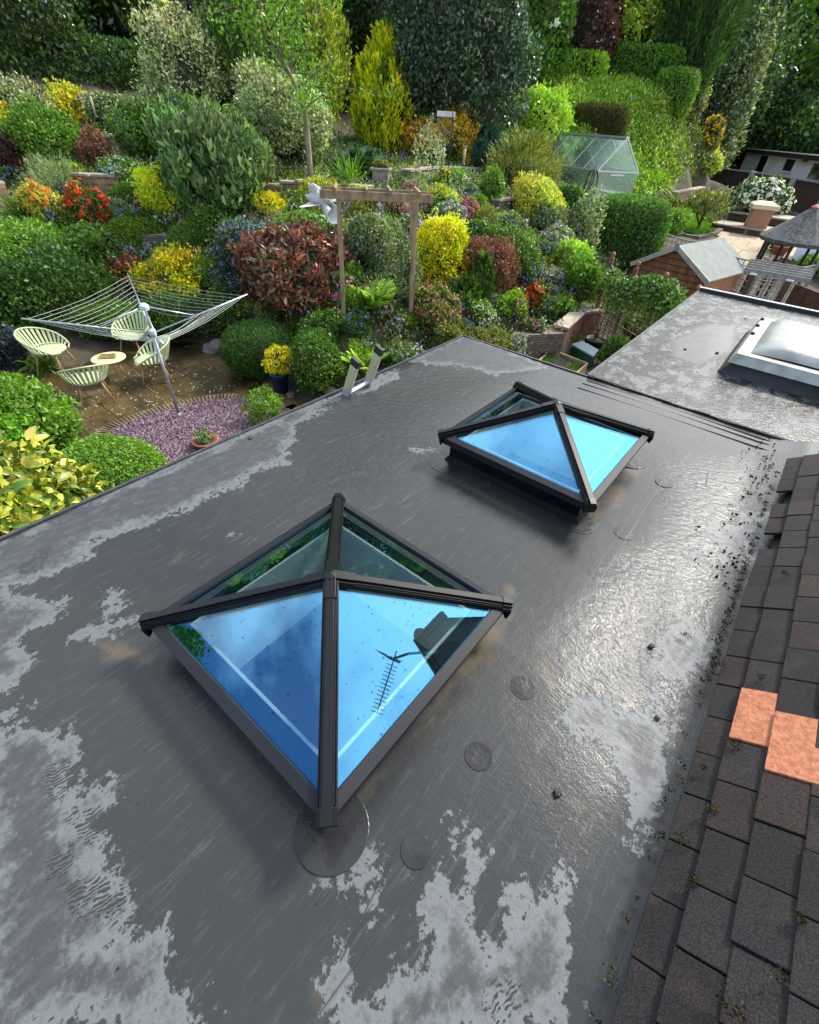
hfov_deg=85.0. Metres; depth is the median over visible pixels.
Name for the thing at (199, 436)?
potted shrub
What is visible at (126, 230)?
shrub
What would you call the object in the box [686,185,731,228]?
tree
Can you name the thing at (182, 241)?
leafy clump
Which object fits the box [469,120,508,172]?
shrub
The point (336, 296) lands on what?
flowering clump
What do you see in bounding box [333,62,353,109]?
shrub
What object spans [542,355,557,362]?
salad plants
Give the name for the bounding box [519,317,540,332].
perennial
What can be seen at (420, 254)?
flowering clump
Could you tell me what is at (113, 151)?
flowering clump
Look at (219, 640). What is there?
roof lantern
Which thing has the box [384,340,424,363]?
perennial
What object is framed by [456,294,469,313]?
flowering clump
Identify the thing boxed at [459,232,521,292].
shrub
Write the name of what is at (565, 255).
leafy clump
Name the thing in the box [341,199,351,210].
flowering clump
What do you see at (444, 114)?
bird table
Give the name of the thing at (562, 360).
timber planter
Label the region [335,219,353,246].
leafy clump
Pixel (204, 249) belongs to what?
flowering clump
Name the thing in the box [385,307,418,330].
ground cover plant
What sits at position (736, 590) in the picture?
gutter moss
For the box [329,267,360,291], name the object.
flowering clump
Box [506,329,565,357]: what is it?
stone wall
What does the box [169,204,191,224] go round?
flowering clump
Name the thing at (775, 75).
background woodland
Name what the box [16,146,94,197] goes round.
lavender
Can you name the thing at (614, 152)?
greenhouse
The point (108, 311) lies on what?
shrub
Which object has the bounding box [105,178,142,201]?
perennial
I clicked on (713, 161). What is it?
shrub
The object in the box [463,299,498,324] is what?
flowering clump
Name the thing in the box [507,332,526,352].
perennial
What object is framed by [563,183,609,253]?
rose
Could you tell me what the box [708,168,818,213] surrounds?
panel fence
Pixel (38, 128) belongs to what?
shrub
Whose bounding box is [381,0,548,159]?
tree
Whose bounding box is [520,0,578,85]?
tree
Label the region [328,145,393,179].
juniper
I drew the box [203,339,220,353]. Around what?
boulder
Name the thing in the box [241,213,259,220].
clump
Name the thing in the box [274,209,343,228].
ground cover plant
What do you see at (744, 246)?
buff paving
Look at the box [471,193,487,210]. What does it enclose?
leafy clump
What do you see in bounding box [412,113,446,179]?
shrub
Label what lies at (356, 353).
fern
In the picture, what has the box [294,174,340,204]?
shrub
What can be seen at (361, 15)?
tree
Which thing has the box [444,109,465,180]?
feeder pole
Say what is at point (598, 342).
dark pot
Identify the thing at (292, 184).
stone terrace wall
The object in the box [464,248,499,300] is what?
dwarf conifer
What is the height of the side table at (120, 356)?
0.469 m
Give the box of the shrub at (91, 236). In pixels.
[57,217,122,259]
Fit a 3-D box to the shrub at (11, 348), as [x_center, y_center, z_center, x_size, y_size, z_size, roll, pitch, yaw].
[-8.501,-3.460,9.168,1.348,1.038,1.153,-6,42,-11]
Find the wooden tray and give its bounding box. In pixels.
[98,353,116,358]
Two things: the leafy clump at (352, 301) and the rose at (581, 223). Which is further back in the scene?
the rose at (581, 223)
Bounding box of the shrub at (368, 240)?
[342,206,398,272]
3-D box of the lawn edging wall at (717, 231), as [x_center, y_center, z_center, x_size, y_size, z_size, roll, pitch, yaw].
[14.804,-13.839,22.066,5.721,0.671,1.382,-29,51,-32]
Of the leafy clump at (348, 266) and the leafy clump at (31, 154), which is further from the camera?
the leafy clump at (31, 154)
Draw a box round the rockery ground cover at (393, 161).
[0,95,668,379]
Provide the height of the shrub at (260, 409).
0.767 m
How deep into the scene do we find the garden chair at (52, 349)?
9.27 m
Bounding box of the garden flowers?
[2,121,666,372]
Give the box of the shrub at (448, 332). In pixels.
[427,315,475,345]
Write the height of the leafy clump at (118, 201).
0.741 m
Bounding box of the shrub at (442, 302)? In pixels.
[407,279,463,334]
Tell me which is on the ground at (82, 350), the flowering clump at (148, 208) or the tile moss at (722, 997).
the flowering clump at (148, 208)
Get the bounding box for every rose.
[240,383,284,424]
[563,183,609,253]
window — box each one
[753,154,770,172]
[780,157,798,172]
[805,161,818,181]
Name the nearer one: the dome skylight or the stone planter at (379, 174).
the dome skylight
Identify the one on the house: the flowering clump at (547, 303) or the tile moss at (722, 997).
the tile moss at (722, 997)
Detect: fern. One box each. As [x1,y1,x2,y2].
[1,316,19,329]
[340,338,393,371]
[349,279,399,309]
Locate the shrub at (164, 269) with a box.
[123,240,205,303]
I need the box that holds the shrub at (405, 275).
[393,225,423,300]
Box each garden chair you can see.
[13,327,79,372]
[56,363,115,408]
[111,310,153,351]
[133,335,173,386]
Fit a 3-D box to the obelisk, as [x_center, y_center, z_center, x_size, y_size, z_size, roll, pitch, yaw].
[6.936,-12.517,17.119,0.504,1.515,0.504,30,48,27]
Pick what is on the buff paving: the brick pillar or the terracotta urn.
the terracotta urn
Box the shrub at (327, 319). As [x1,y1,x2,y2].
[297,305,343,345]
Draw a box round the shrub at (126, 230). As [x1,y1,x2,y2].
[105,214,160,250]
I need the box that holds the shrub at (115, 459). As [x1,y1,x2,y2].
[59,433,168,486]
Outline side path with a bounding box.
[585,365,596,379]
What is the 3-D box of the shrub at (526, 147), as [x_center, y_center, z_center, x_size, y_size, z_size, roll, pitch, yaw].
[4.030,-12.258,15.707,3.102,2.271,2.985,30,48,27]
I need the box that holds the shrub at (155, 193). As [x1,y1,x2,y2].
[127,159,192,217]
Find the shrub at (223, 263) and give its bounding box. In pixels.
[197,213,273,305]
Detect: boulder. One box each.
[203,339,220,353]
[286,391,294,397]
[323,387,336,394]
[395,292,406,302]
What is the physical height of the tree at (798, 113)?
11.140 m
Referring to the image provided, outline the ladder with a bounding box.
[342,344,384,396]
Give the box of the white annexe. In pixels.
[740,148,818,181]
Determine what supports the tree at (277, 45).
on the ground at (82, 350)
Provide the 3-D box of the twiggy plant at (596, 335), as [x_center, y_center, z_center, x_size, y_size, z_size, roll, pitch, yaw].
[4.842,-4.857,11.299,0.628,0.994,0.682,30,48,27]
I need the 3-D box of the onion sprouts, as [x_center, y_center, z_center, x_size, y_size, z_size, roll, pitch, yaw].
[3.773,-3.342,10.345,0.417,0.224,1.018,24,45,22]
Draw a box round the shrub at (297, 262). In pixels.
[225,212,366,318]
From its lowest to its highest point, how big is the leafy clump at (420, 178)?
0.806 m
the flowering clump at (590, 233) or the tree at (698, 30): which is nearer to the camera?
the flowering clump at (590, 233)
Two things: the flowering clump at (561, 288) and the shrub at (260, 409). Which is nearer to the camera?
the shrub at (260, 409)
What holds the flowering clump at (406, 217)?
on the ground at (82, 350)
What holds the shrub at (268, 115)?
on the ground at (82, 350)
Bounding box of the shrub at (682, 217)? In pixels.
[664,206,695,235]
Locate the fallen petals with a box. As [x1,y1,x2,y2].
[59,345,268,439]
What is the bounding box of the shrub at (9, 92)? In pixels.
[0,70,55,110]
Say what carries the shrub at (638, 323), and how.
on the ground at (82, 350)
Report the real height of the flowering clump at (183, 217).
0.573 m
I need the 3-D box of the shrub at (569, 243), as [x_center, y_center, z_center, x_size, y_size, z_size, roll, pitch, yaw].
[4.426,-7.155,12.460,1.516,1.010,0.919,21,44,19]
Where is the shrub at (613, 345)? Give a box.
[595,332,628,363]
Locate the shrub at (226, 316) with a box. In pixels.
[202,289,249,335]
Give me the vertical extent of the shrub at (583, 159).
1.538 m
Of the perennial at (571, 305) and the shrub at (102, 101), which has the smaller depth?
the perennial at (571, 305)
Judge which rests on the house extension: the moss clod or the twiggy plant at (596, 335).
the moss clod
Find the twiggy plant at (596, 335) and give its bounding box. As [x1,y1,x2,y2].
[591,296,616,339]
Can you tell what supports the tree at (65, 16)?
on the ground at (82, 350)
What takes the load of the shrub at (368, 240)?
on the ground at (82, 350)
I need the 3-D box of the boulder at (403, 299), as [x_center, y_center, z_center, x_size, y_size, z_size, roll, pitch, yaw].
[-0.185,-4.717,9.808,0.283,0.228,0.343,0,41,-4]
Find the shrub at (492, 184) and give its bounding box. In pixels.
[478,162,506,202]
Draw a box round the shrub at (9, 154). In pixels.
[0,123,35,172]
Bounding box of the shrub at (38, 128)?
[0,94,94,165]
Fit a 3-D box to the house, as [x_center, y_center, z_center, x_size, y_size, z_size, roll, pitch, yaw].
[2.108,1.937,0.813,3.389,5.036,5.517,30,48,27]
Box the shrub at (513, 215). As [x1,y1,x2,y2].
[490,209,530,235]
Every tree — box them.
[0,0,102,58]
[76,0,209,44]
[123,0,236,112]
[191,0,313,110]
[197,0,403,176]
[280,0,352,127]
[327,0,421,68]
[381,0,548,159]
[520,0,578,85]
[557,0,625,74]
[611,0,671,72]
[642,0,756,97]
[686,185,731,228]
[698,0,785,180]
[727,73,818,167]
[738,0,818,169]
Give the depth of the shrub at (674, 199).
22.00 m
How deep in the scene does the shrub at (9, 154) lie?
12.68 m
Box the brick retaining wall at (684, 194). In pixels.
[671,186,705,204]
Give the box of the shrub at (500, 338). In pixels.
[467,326,516,349]
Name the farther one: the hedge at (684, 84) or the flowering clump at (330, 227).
the hedge at (684, 84)
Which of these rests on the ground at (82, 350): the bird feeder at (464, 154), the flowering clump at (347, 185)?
the flowering clump at (347, 185)
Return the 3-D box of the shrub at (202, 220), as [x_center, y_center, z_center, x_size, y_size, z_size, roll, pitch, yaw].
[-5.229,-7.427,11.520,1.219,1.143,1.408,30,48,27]
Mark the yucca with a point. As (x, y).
(349, 169)
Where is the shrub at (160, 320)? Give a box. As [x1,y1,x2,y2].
[135,290,224,341]
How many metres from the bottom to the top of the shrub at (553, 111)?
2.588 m
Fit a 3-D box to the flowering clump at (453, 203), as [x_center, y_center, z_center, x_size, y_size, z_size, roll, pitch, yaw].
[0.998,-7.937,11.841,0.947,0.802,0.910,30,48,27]
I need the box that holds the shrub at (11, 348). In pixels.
[0,321,34,371]
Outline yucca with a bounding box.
[315,148,371,183]
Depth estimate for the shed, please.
12.91 m
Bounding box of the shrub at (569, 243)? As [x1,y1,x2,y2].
[547,235,597,266]
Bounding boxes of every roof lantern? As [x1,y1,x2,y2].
[138,493,513,828]
[437,381,654,524]
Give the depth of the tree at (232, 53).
14.56 m
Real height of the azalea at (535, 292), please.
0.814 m
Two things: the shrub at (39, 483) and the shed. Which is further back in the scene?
the shed
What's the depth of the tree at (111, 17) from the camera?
20.18 m
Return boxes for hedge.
[0,24,157,91]
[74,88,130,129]
[538,47,610,89]
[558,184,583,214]
[572,101,630,146]
[593,191,674,270]
[597,190,654,197]
[603,40,686,82]
[652,65,701,119]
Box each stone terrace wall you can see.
[0,181,10,218]
[69,172,119,194]
[96,133,131,148]
[135,233,167,250]
[265,179,374,196]
[400,166,483,179]
[490,197,514,212]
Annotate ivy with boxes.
[594,263,690,337]
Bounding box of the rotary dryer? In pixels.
[21,273,246,417]
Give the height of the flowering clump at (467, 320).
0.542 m
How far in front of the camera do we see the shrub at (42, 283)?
9.74 m
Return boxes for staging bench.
[592,187,619,193]
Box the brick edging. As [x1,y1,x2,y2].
[95,394,297,438]
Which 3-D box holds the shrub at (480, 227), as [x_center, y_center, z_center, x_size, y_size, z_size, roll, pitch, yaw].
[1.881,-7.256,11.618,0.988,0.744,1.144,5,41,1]
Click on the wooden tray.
(110, 355)
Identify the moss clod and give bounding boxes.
[554,788,561,797]
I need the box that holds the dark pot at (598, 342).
[585,335,605,354]
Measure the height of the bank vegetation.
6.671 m
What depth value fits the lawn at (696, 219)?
23.54 m
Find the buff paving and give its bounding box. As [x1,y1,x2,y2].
[717,230,796,263]
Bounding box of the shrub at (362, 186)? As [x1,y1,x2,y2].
[346,183,376,207]
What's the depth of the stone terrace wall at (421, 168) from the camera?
14.77 m
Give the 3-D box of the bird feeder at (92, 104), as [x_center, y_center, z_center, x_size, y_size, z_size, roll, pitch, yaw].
[-10.985,-14.127,15.484,0.110,0.680,0.105,30,48,27]
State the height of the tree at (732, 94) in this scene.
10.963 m
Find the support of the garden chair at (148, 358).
on the patio
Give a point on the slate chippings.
(158, 431)
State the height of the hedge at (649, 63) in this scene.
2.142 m
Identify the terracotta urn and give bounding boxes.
[772,244,789,255]
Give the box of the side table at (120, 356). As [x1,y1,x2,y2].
[91,352,129,383]
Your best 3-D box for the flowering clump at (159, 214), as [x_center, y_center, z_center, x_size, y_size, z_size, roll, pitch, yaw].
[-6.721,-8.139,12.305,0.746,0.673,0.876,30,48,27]
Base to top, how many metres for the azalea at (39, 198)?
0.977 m
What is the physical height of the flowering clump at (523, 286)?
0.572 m
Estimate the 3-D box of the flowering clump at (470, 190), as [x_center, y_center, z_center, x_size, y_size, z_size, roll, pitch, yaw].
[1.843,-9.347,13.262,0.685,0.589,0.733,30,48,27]
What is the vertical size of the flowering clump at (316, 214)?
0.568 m
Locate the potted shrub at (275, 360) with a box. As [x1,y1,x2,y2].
[261,343,292,375]
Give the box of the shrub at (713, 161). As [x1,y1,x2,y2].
[699,148,725,175]
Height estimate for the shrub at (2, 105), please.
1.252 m
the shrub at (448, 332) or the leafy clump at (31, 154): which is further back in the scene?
the leafy clump at (31, 154)
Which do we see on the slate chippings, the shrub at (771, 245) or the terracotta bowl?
the terracotta bowl
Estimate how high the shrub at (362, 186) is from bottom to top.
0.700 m
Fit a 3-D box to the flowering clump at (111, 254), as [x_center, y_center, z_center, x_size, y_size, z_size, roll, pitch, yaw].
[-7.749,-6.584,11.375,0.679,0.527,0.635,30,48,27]
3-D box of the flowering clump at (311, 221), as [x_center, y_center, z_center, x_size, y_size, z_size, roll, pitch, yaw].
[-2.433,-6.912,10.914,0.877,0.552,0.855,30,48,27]
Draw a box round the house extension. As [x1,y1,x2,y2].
[0,286,818,1023]
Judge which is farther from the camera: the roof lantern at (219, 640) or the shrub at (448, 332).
the shrub at (448, 332)
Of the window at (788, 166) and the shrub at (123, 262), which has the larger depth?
the window at (788, 166)
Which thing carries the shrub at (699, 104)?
on the ground at (82, 350)
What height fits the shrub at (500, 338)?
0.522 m
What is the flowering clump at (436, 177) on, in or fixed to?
on the ground at (82, 350)
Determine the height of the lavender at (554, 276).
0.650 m
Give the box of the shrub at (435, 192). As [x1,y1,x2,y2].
[427,182,461,214]
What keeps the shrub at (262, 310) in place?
on the ground at (82, 350)
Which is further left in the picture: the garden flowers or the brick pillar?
the garden flowers
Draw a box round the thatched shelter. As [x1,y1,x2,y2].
[738,204,818,302]
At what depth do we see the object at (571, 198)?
15.09 m
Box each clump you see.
[0,164,26,186]
[0,190,62,221]
[13,349,69,376]
[22,150,58,177]
[36,206,64,227]
[57,158,89,175]
[58,169,82,184]
[59,175,73,191]
[62,150,93,165]
[92,192,116,208]
[96,246,118,262]
[103,146,133,162]
[106,195,136,223]
[111,203,148,223]
[114,189,141,209]
[119,238,141,259]
[136,241,156,260]
[143,197,153,214]
[150,207,175,227]
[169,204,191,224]
[174,234,198,248]
[176,219,212,245]
[177,211,190,222]
[182,242,213,262]
[196,245,211,255]
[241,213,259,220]
[285,195,307,211]
[295,215,323,233]
[307,211,327,222]
[313,172,334,183]
[323,217,350,235]
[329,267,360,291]
[329,289,346,308]
[332,176,351,186]
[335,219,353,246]
[337,285,366,309]
[339,258,363,283]
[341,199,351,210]
[348,200,368,215]
[367,188,403,215]
[368,294,402,322]
[372,201,389,217]
[379,312,406,334]
[383,216,403,233]
[391,231,408,254]
[392,202,410,216]
[397,211,422,232]
[400,178,429,189]
[403,242,425,265]
[409,185,429,214]
[412,174,432,187]
[413,182,429,213]
[425,199,447,218]
[427,192,462,215]
[430,168,453,185]
[433,194,462,217]
[439,271,465,290]
[444,165,465,190]
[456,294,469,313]
[461,315,476,331]
[463,185,481,200]
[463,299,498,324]
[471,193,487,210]
[472,204,499,224]
[475,316,492,327]
[481,314,490,326]
[501,290,527,322]
[503,186,524,196]
[506,297,528,321]
[515,283,528,296]
[518,259,543,284]
[530,295,567,324]
[535,240,557,257]
[538,295,553,312]
[541,219,574,245]
[547,282,568,297]
[553,246,575,268]
[566,285,583,300]
[573,226,596,246]
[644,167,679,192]
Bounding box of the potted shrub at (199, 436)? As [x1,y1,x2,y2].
[194,427,216,444]
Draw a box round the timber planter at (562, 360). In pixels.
[539,352,587,373]
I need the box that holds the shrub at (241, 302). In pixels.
[227,293,253,315]
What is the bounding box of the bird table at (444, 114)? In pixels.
[437,110,455,176]
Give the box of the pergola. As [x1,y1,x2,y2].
[319,182,432,317]
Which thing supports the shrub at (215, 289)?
on the ground at (82, 350)
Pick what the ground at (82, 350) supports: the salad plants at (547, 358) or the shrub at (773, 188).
the shrub at (773, 188)
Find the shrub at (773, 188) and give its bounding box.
[724,173,796,214]
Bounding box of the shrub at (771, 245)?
[766,242,786,250]
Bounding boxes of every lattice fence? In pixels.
[659,230,696,249]
[733,256,818,302]
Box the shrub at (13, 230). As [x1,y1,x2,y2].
[0,213,67,265]
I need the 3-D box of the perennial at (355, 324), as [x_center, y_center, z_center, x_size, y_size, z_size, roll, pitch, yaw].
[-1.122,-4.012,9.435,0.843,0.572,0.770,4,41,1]
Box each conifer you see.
[345,18,418,153]
[449,270,488,308]
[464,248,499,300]
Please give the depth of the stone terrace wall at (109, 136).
14.27 m
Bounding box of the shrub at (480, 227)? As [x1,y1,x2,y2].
[466,217,493,245]
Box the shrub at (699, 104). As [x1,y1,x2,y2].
[686,69,713,123]
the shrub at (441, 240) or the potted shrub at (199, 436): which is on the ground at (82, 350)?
the shrub at (441, 240)
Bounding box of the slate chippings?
[103,398,290,462]
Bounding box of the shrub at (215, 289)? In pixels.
[208,277,232,299]
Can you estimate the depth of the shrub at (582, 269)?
11.57 m
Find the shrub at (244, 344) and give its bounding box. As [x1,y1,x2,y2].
[217,317,294,379]
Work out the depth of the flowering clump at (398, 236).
10.46 m
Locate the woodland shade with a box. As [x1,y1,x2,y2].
[217,0,804,169]
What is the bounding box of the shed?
[630,237,746,312]
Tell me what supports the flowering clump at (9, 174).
on the ground at (82, 350)
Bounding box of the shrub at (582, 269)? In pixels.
[560,246,607,304]
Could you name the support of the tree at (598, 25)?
on the ground at (82, 350)
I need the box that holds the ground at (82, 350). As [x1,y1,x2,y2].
[0,54,818,400]
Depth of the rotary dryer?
7.21 m
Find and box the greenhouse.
[549,132,638,197]
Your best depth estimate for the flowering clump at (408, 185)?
12.04 m
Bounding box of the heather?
[438,199,468,222]
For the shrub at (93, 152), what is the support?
on the ground at (82, 350)
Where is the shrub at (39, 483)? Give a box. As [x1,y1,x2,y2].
[0,426,113,535]
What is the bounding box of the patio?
[23,342,310,451]
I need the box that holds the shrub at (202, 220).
[180,199,232,245]
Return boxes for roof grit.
[695,438,775,588]
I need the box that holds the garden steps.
[711,210,794,236]
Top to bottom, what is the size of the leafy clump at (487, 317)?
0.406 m
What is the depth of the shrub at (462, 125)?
16.39 m
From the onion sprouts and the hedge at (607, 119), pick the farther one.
the hedge at (607, 119)
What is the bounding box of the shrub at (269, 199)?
[250,189,287,217]
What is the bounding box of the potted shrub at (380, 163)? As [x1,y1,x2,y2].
[372,158,388,167]
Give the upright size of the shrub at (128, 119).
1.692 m
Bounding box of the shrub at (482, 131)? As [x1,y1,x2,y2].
[475,107,510,151]
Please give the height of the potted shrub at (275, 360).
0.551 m
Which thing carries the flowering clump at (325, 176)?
on the ground at (82, 350)
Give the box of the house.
[611,454,818,1023]
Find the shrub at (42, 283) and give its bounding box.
[0,232,115,330]
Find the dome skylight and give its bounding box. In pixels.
[717,317,818,400]
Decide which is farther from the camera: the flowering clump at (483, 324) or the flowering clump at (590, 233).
the flowering clump at (590, 233)
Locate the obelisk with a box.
[583,162,598,205]
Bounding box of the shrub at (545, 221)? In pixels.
[526,194,570,233]
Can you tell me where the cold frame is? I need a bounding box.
[571,341,598,369]
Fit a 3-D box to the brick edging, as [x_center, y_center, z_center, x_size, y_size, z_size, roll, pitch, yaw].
[-4.065,-1.676,8.250,3.699,0.050,1.713,-31,52,-33]
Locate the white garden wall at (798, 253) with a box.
[792,248,818,261]
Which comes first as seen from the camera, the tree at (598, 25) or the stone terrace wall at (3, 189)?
the stone terrace wall at (3, 189)
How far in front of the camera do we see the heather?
11.67 m
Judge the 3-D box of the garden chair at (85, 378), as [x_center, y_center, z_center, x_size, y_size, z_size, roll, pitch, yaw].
[-6.005,-2.455,8.372,0.851,0.840,0.792,-23,48,-27]
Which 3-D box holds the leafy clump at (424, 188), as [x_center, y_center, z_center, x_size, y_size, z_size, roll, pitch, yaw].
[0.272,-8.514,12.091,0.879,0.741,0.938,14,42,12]
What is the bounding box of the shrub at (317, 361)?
[288,325,346,395]
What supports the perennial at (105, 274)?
on the ground at (82, 350)
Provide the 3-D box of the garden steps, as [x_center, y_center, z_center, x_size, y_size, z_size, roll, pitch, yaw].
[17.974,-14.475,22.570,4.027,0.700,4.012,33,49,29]
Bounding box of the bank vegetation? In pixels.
[539,65,709,196]
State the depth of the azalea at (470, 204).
11.91 m
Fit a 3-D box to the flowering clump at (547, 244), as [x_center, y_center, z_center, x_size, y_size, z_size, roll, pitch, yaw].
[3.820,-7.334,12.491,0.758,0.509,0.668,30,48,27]
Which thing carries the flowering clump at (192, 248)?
on the ground at (82, 350)
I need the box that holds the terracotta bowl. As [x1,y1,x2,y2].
[190,433,218,449]
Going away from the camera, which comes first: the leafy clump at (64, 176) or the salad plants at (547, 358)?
the salad plants at (547, 358)
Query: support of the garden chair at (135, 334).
on the patio
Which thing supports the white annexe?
on the ground at (82, 350)
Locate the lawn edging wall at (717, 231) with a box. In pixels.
[672,218,726,239]
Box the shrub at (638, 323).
[618,310,659,340]
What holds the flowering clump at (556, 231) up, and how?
on the ground at (82, 350)
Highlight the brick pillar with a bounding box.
[743,200,780,234]
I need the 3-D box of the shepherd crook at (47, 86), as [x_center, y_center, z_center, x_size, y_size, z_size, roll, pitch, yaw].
[-11.774,-13.101,14.682,0.440,1.717,0.020,4,41,0]
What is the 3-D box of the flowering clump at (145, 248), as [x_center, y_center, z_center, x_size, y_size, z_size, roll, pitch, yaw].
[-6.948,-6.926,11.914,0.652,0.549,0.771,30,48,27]
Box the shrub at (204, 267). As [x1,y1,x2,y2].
[173,254,215,294]
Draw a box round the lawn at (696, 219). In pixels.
[684,204,716,234]
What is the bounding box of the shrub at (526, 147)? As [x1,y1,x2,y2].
[481,123,567,186]
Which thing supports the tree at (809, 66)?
on the ground at (82, 350)
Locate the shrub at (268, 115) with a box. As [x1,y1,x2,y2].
[226,52,335,163]
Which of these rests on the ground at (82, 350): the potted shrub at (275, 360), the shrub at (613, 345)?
the shrub at (613, 345)
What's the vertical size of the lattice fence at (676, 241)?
1.550 m
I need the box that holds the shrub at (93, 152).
[72,120,111,166]
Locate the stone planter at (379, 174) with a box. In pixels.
[370,167,391,188]
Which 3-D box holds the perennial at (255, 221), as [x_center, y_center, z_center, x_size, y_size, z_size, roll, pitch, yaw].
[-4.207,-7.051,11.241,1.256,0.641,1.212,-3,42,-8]
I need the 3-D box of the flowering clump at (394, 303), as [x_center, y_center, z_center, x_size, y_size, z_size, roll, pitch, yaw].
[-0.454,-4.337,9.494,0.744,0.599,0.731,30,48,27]
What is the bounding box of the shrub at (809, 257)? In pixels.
[793,253,818,275]
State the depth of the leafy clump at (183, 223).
11.24 m
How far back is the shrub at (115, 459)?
5.68 m
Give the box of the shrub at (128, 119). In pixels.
[100,93,164,158]
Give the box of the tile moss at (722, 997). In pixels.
[670,536,807,1023]
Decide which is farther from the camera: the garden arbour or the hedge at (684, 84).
the hedge at (684, 84)
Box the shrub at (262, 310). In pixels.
[253,297,284,321]
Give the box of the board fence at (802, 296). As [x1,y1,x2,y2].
[784,284,818,310]
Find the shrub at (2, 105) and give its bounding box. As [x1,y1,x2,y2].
[0,100,9,121]
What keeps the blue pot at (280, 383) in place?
on the patio
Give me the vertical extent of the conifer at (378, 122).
3.766 m
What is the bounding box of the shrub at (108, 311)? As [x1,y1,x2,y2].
[54,295,156,342]
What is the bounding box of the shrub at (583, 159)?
[570,139,592,180]
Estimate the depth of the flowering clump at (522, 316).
10.54 m
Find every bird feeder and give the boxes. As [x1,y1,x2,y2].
[36,90,44,112]
[88,91,97,116]
[441,144,445,162]
[462,143,466,164]
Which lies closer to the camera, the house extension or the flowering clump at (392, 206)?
the house extension
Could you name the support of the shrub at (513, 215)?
on the ground at (82, 350)
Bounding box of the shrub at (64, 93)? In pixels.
[34,75,93,124]
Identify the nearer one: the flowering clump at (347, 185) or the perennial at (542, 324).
the perennial at (542, 324)
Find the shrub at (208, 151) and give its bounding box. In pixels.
[140,87,279,214]
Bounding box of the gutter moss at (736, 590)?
[588,471,780,1023]
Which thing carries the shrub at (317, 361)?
on the ground at (82, 350)
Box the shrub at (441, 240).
[416,207,472,286]
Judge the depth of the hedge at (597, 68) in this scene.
21.95 m
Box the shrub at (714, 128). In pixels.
[699,112,727,152]
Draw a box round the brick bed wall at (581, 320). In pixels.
[554,306,602,347]
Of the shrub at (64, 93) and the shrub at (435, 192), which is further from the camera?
the shrub at (64, 93)
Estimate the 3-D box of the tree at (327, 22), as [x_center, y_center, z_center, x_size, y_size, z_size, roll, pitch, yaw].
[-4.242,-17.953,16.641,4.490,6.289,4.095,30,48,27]
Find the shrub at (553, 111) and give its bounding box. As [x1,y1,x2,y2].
[500,79,574,146]
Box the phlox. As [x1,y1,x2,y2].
[95,151,145,184]
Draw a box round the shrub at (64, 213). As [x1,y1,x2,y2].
[50,198,79,224]
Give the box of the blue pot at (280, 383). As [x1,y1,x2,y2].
[268,368,288,393]
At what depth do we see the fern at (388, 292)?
9.35 m
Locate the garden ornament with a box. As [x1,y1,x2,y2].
[299,183,342,224]
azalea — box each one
[13,177,66,220]
[64,177,111,222]
[459,194,478,223]
[513,279,550,309]
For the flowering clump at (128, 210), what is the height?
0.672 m
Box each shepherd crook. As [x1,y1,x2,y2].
[34,77,55,108]
[75,79,87,119]
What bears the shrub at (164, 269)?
on the ground at (82, 350)
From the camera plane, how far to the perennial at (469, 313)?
9.93 m
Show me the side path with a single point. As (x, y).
(592, 367)
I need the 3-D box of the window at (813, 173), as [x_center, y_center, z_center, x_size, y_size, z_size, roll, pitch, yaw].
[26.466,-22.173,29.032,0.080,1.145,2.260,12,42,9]
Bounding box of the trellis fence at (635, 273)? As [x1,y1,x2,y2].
[593,252,701,340]
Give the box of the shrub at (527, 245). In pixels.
[486,219,545,285]
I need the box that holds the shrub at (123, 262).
[106,251,140,285]
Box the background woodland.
[204,0,818,168]
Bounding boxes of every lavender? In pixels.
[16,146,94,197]
[537,264,566,288]
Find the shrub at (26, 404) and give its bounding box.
[0,371,91,478]
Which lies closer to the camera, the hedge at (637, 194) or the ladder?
the ladder
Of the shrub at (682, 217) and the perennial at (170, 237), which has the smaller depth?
the perennial at (170, 237)
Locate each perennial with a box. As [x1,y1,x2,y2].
[67,261,119,298]
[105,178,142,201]
[165,222,200,247]
[216,215,260,235]
[279,314,309,338]
[338,306,374,337]
[382,336,407,359]
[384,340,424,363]
[461,308,494,326]
[494,287,527,320]
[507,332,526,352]
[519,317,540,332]
[535,316,546,332]
[541,290,582,317]
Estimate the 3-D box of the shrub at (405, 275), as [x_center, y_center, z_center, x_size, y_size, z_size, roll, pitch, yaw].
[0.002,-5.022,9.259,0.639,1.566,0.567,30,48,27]
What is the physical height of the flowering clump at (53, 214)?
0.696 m
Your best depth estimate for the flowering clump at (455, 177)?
13.52 m
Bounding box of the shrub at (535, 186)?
[511,170,567,219]
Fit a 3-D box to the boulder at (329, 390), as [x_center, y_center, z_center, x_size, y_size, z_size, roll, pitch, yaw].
[-1.601,-2.437,9.077,0.296,0.203,0.236,6,41,3]
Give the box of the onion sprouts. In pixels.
[565,359,583,370]
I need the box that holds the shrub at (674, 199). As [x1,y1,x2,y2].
[662,193,686,208]
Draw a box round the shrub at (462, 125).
[397,99,480,165]
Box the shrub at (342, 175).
[328,169,352,183]
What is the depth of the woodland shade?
38.72 m
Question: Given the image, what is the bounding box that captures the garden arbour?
[741,258,813,302]
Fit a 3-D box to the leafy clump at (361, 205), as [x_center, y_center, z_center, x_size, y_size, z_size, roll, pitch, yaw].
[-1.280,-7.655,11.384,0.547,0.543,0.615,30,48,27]
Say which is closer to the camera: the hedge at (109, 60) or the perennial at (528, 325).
the perennial at (528, 325)
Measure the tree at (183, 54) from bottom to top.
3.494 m
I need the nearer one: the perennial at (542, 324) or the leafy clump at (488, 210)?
the perennial at (542, 324)

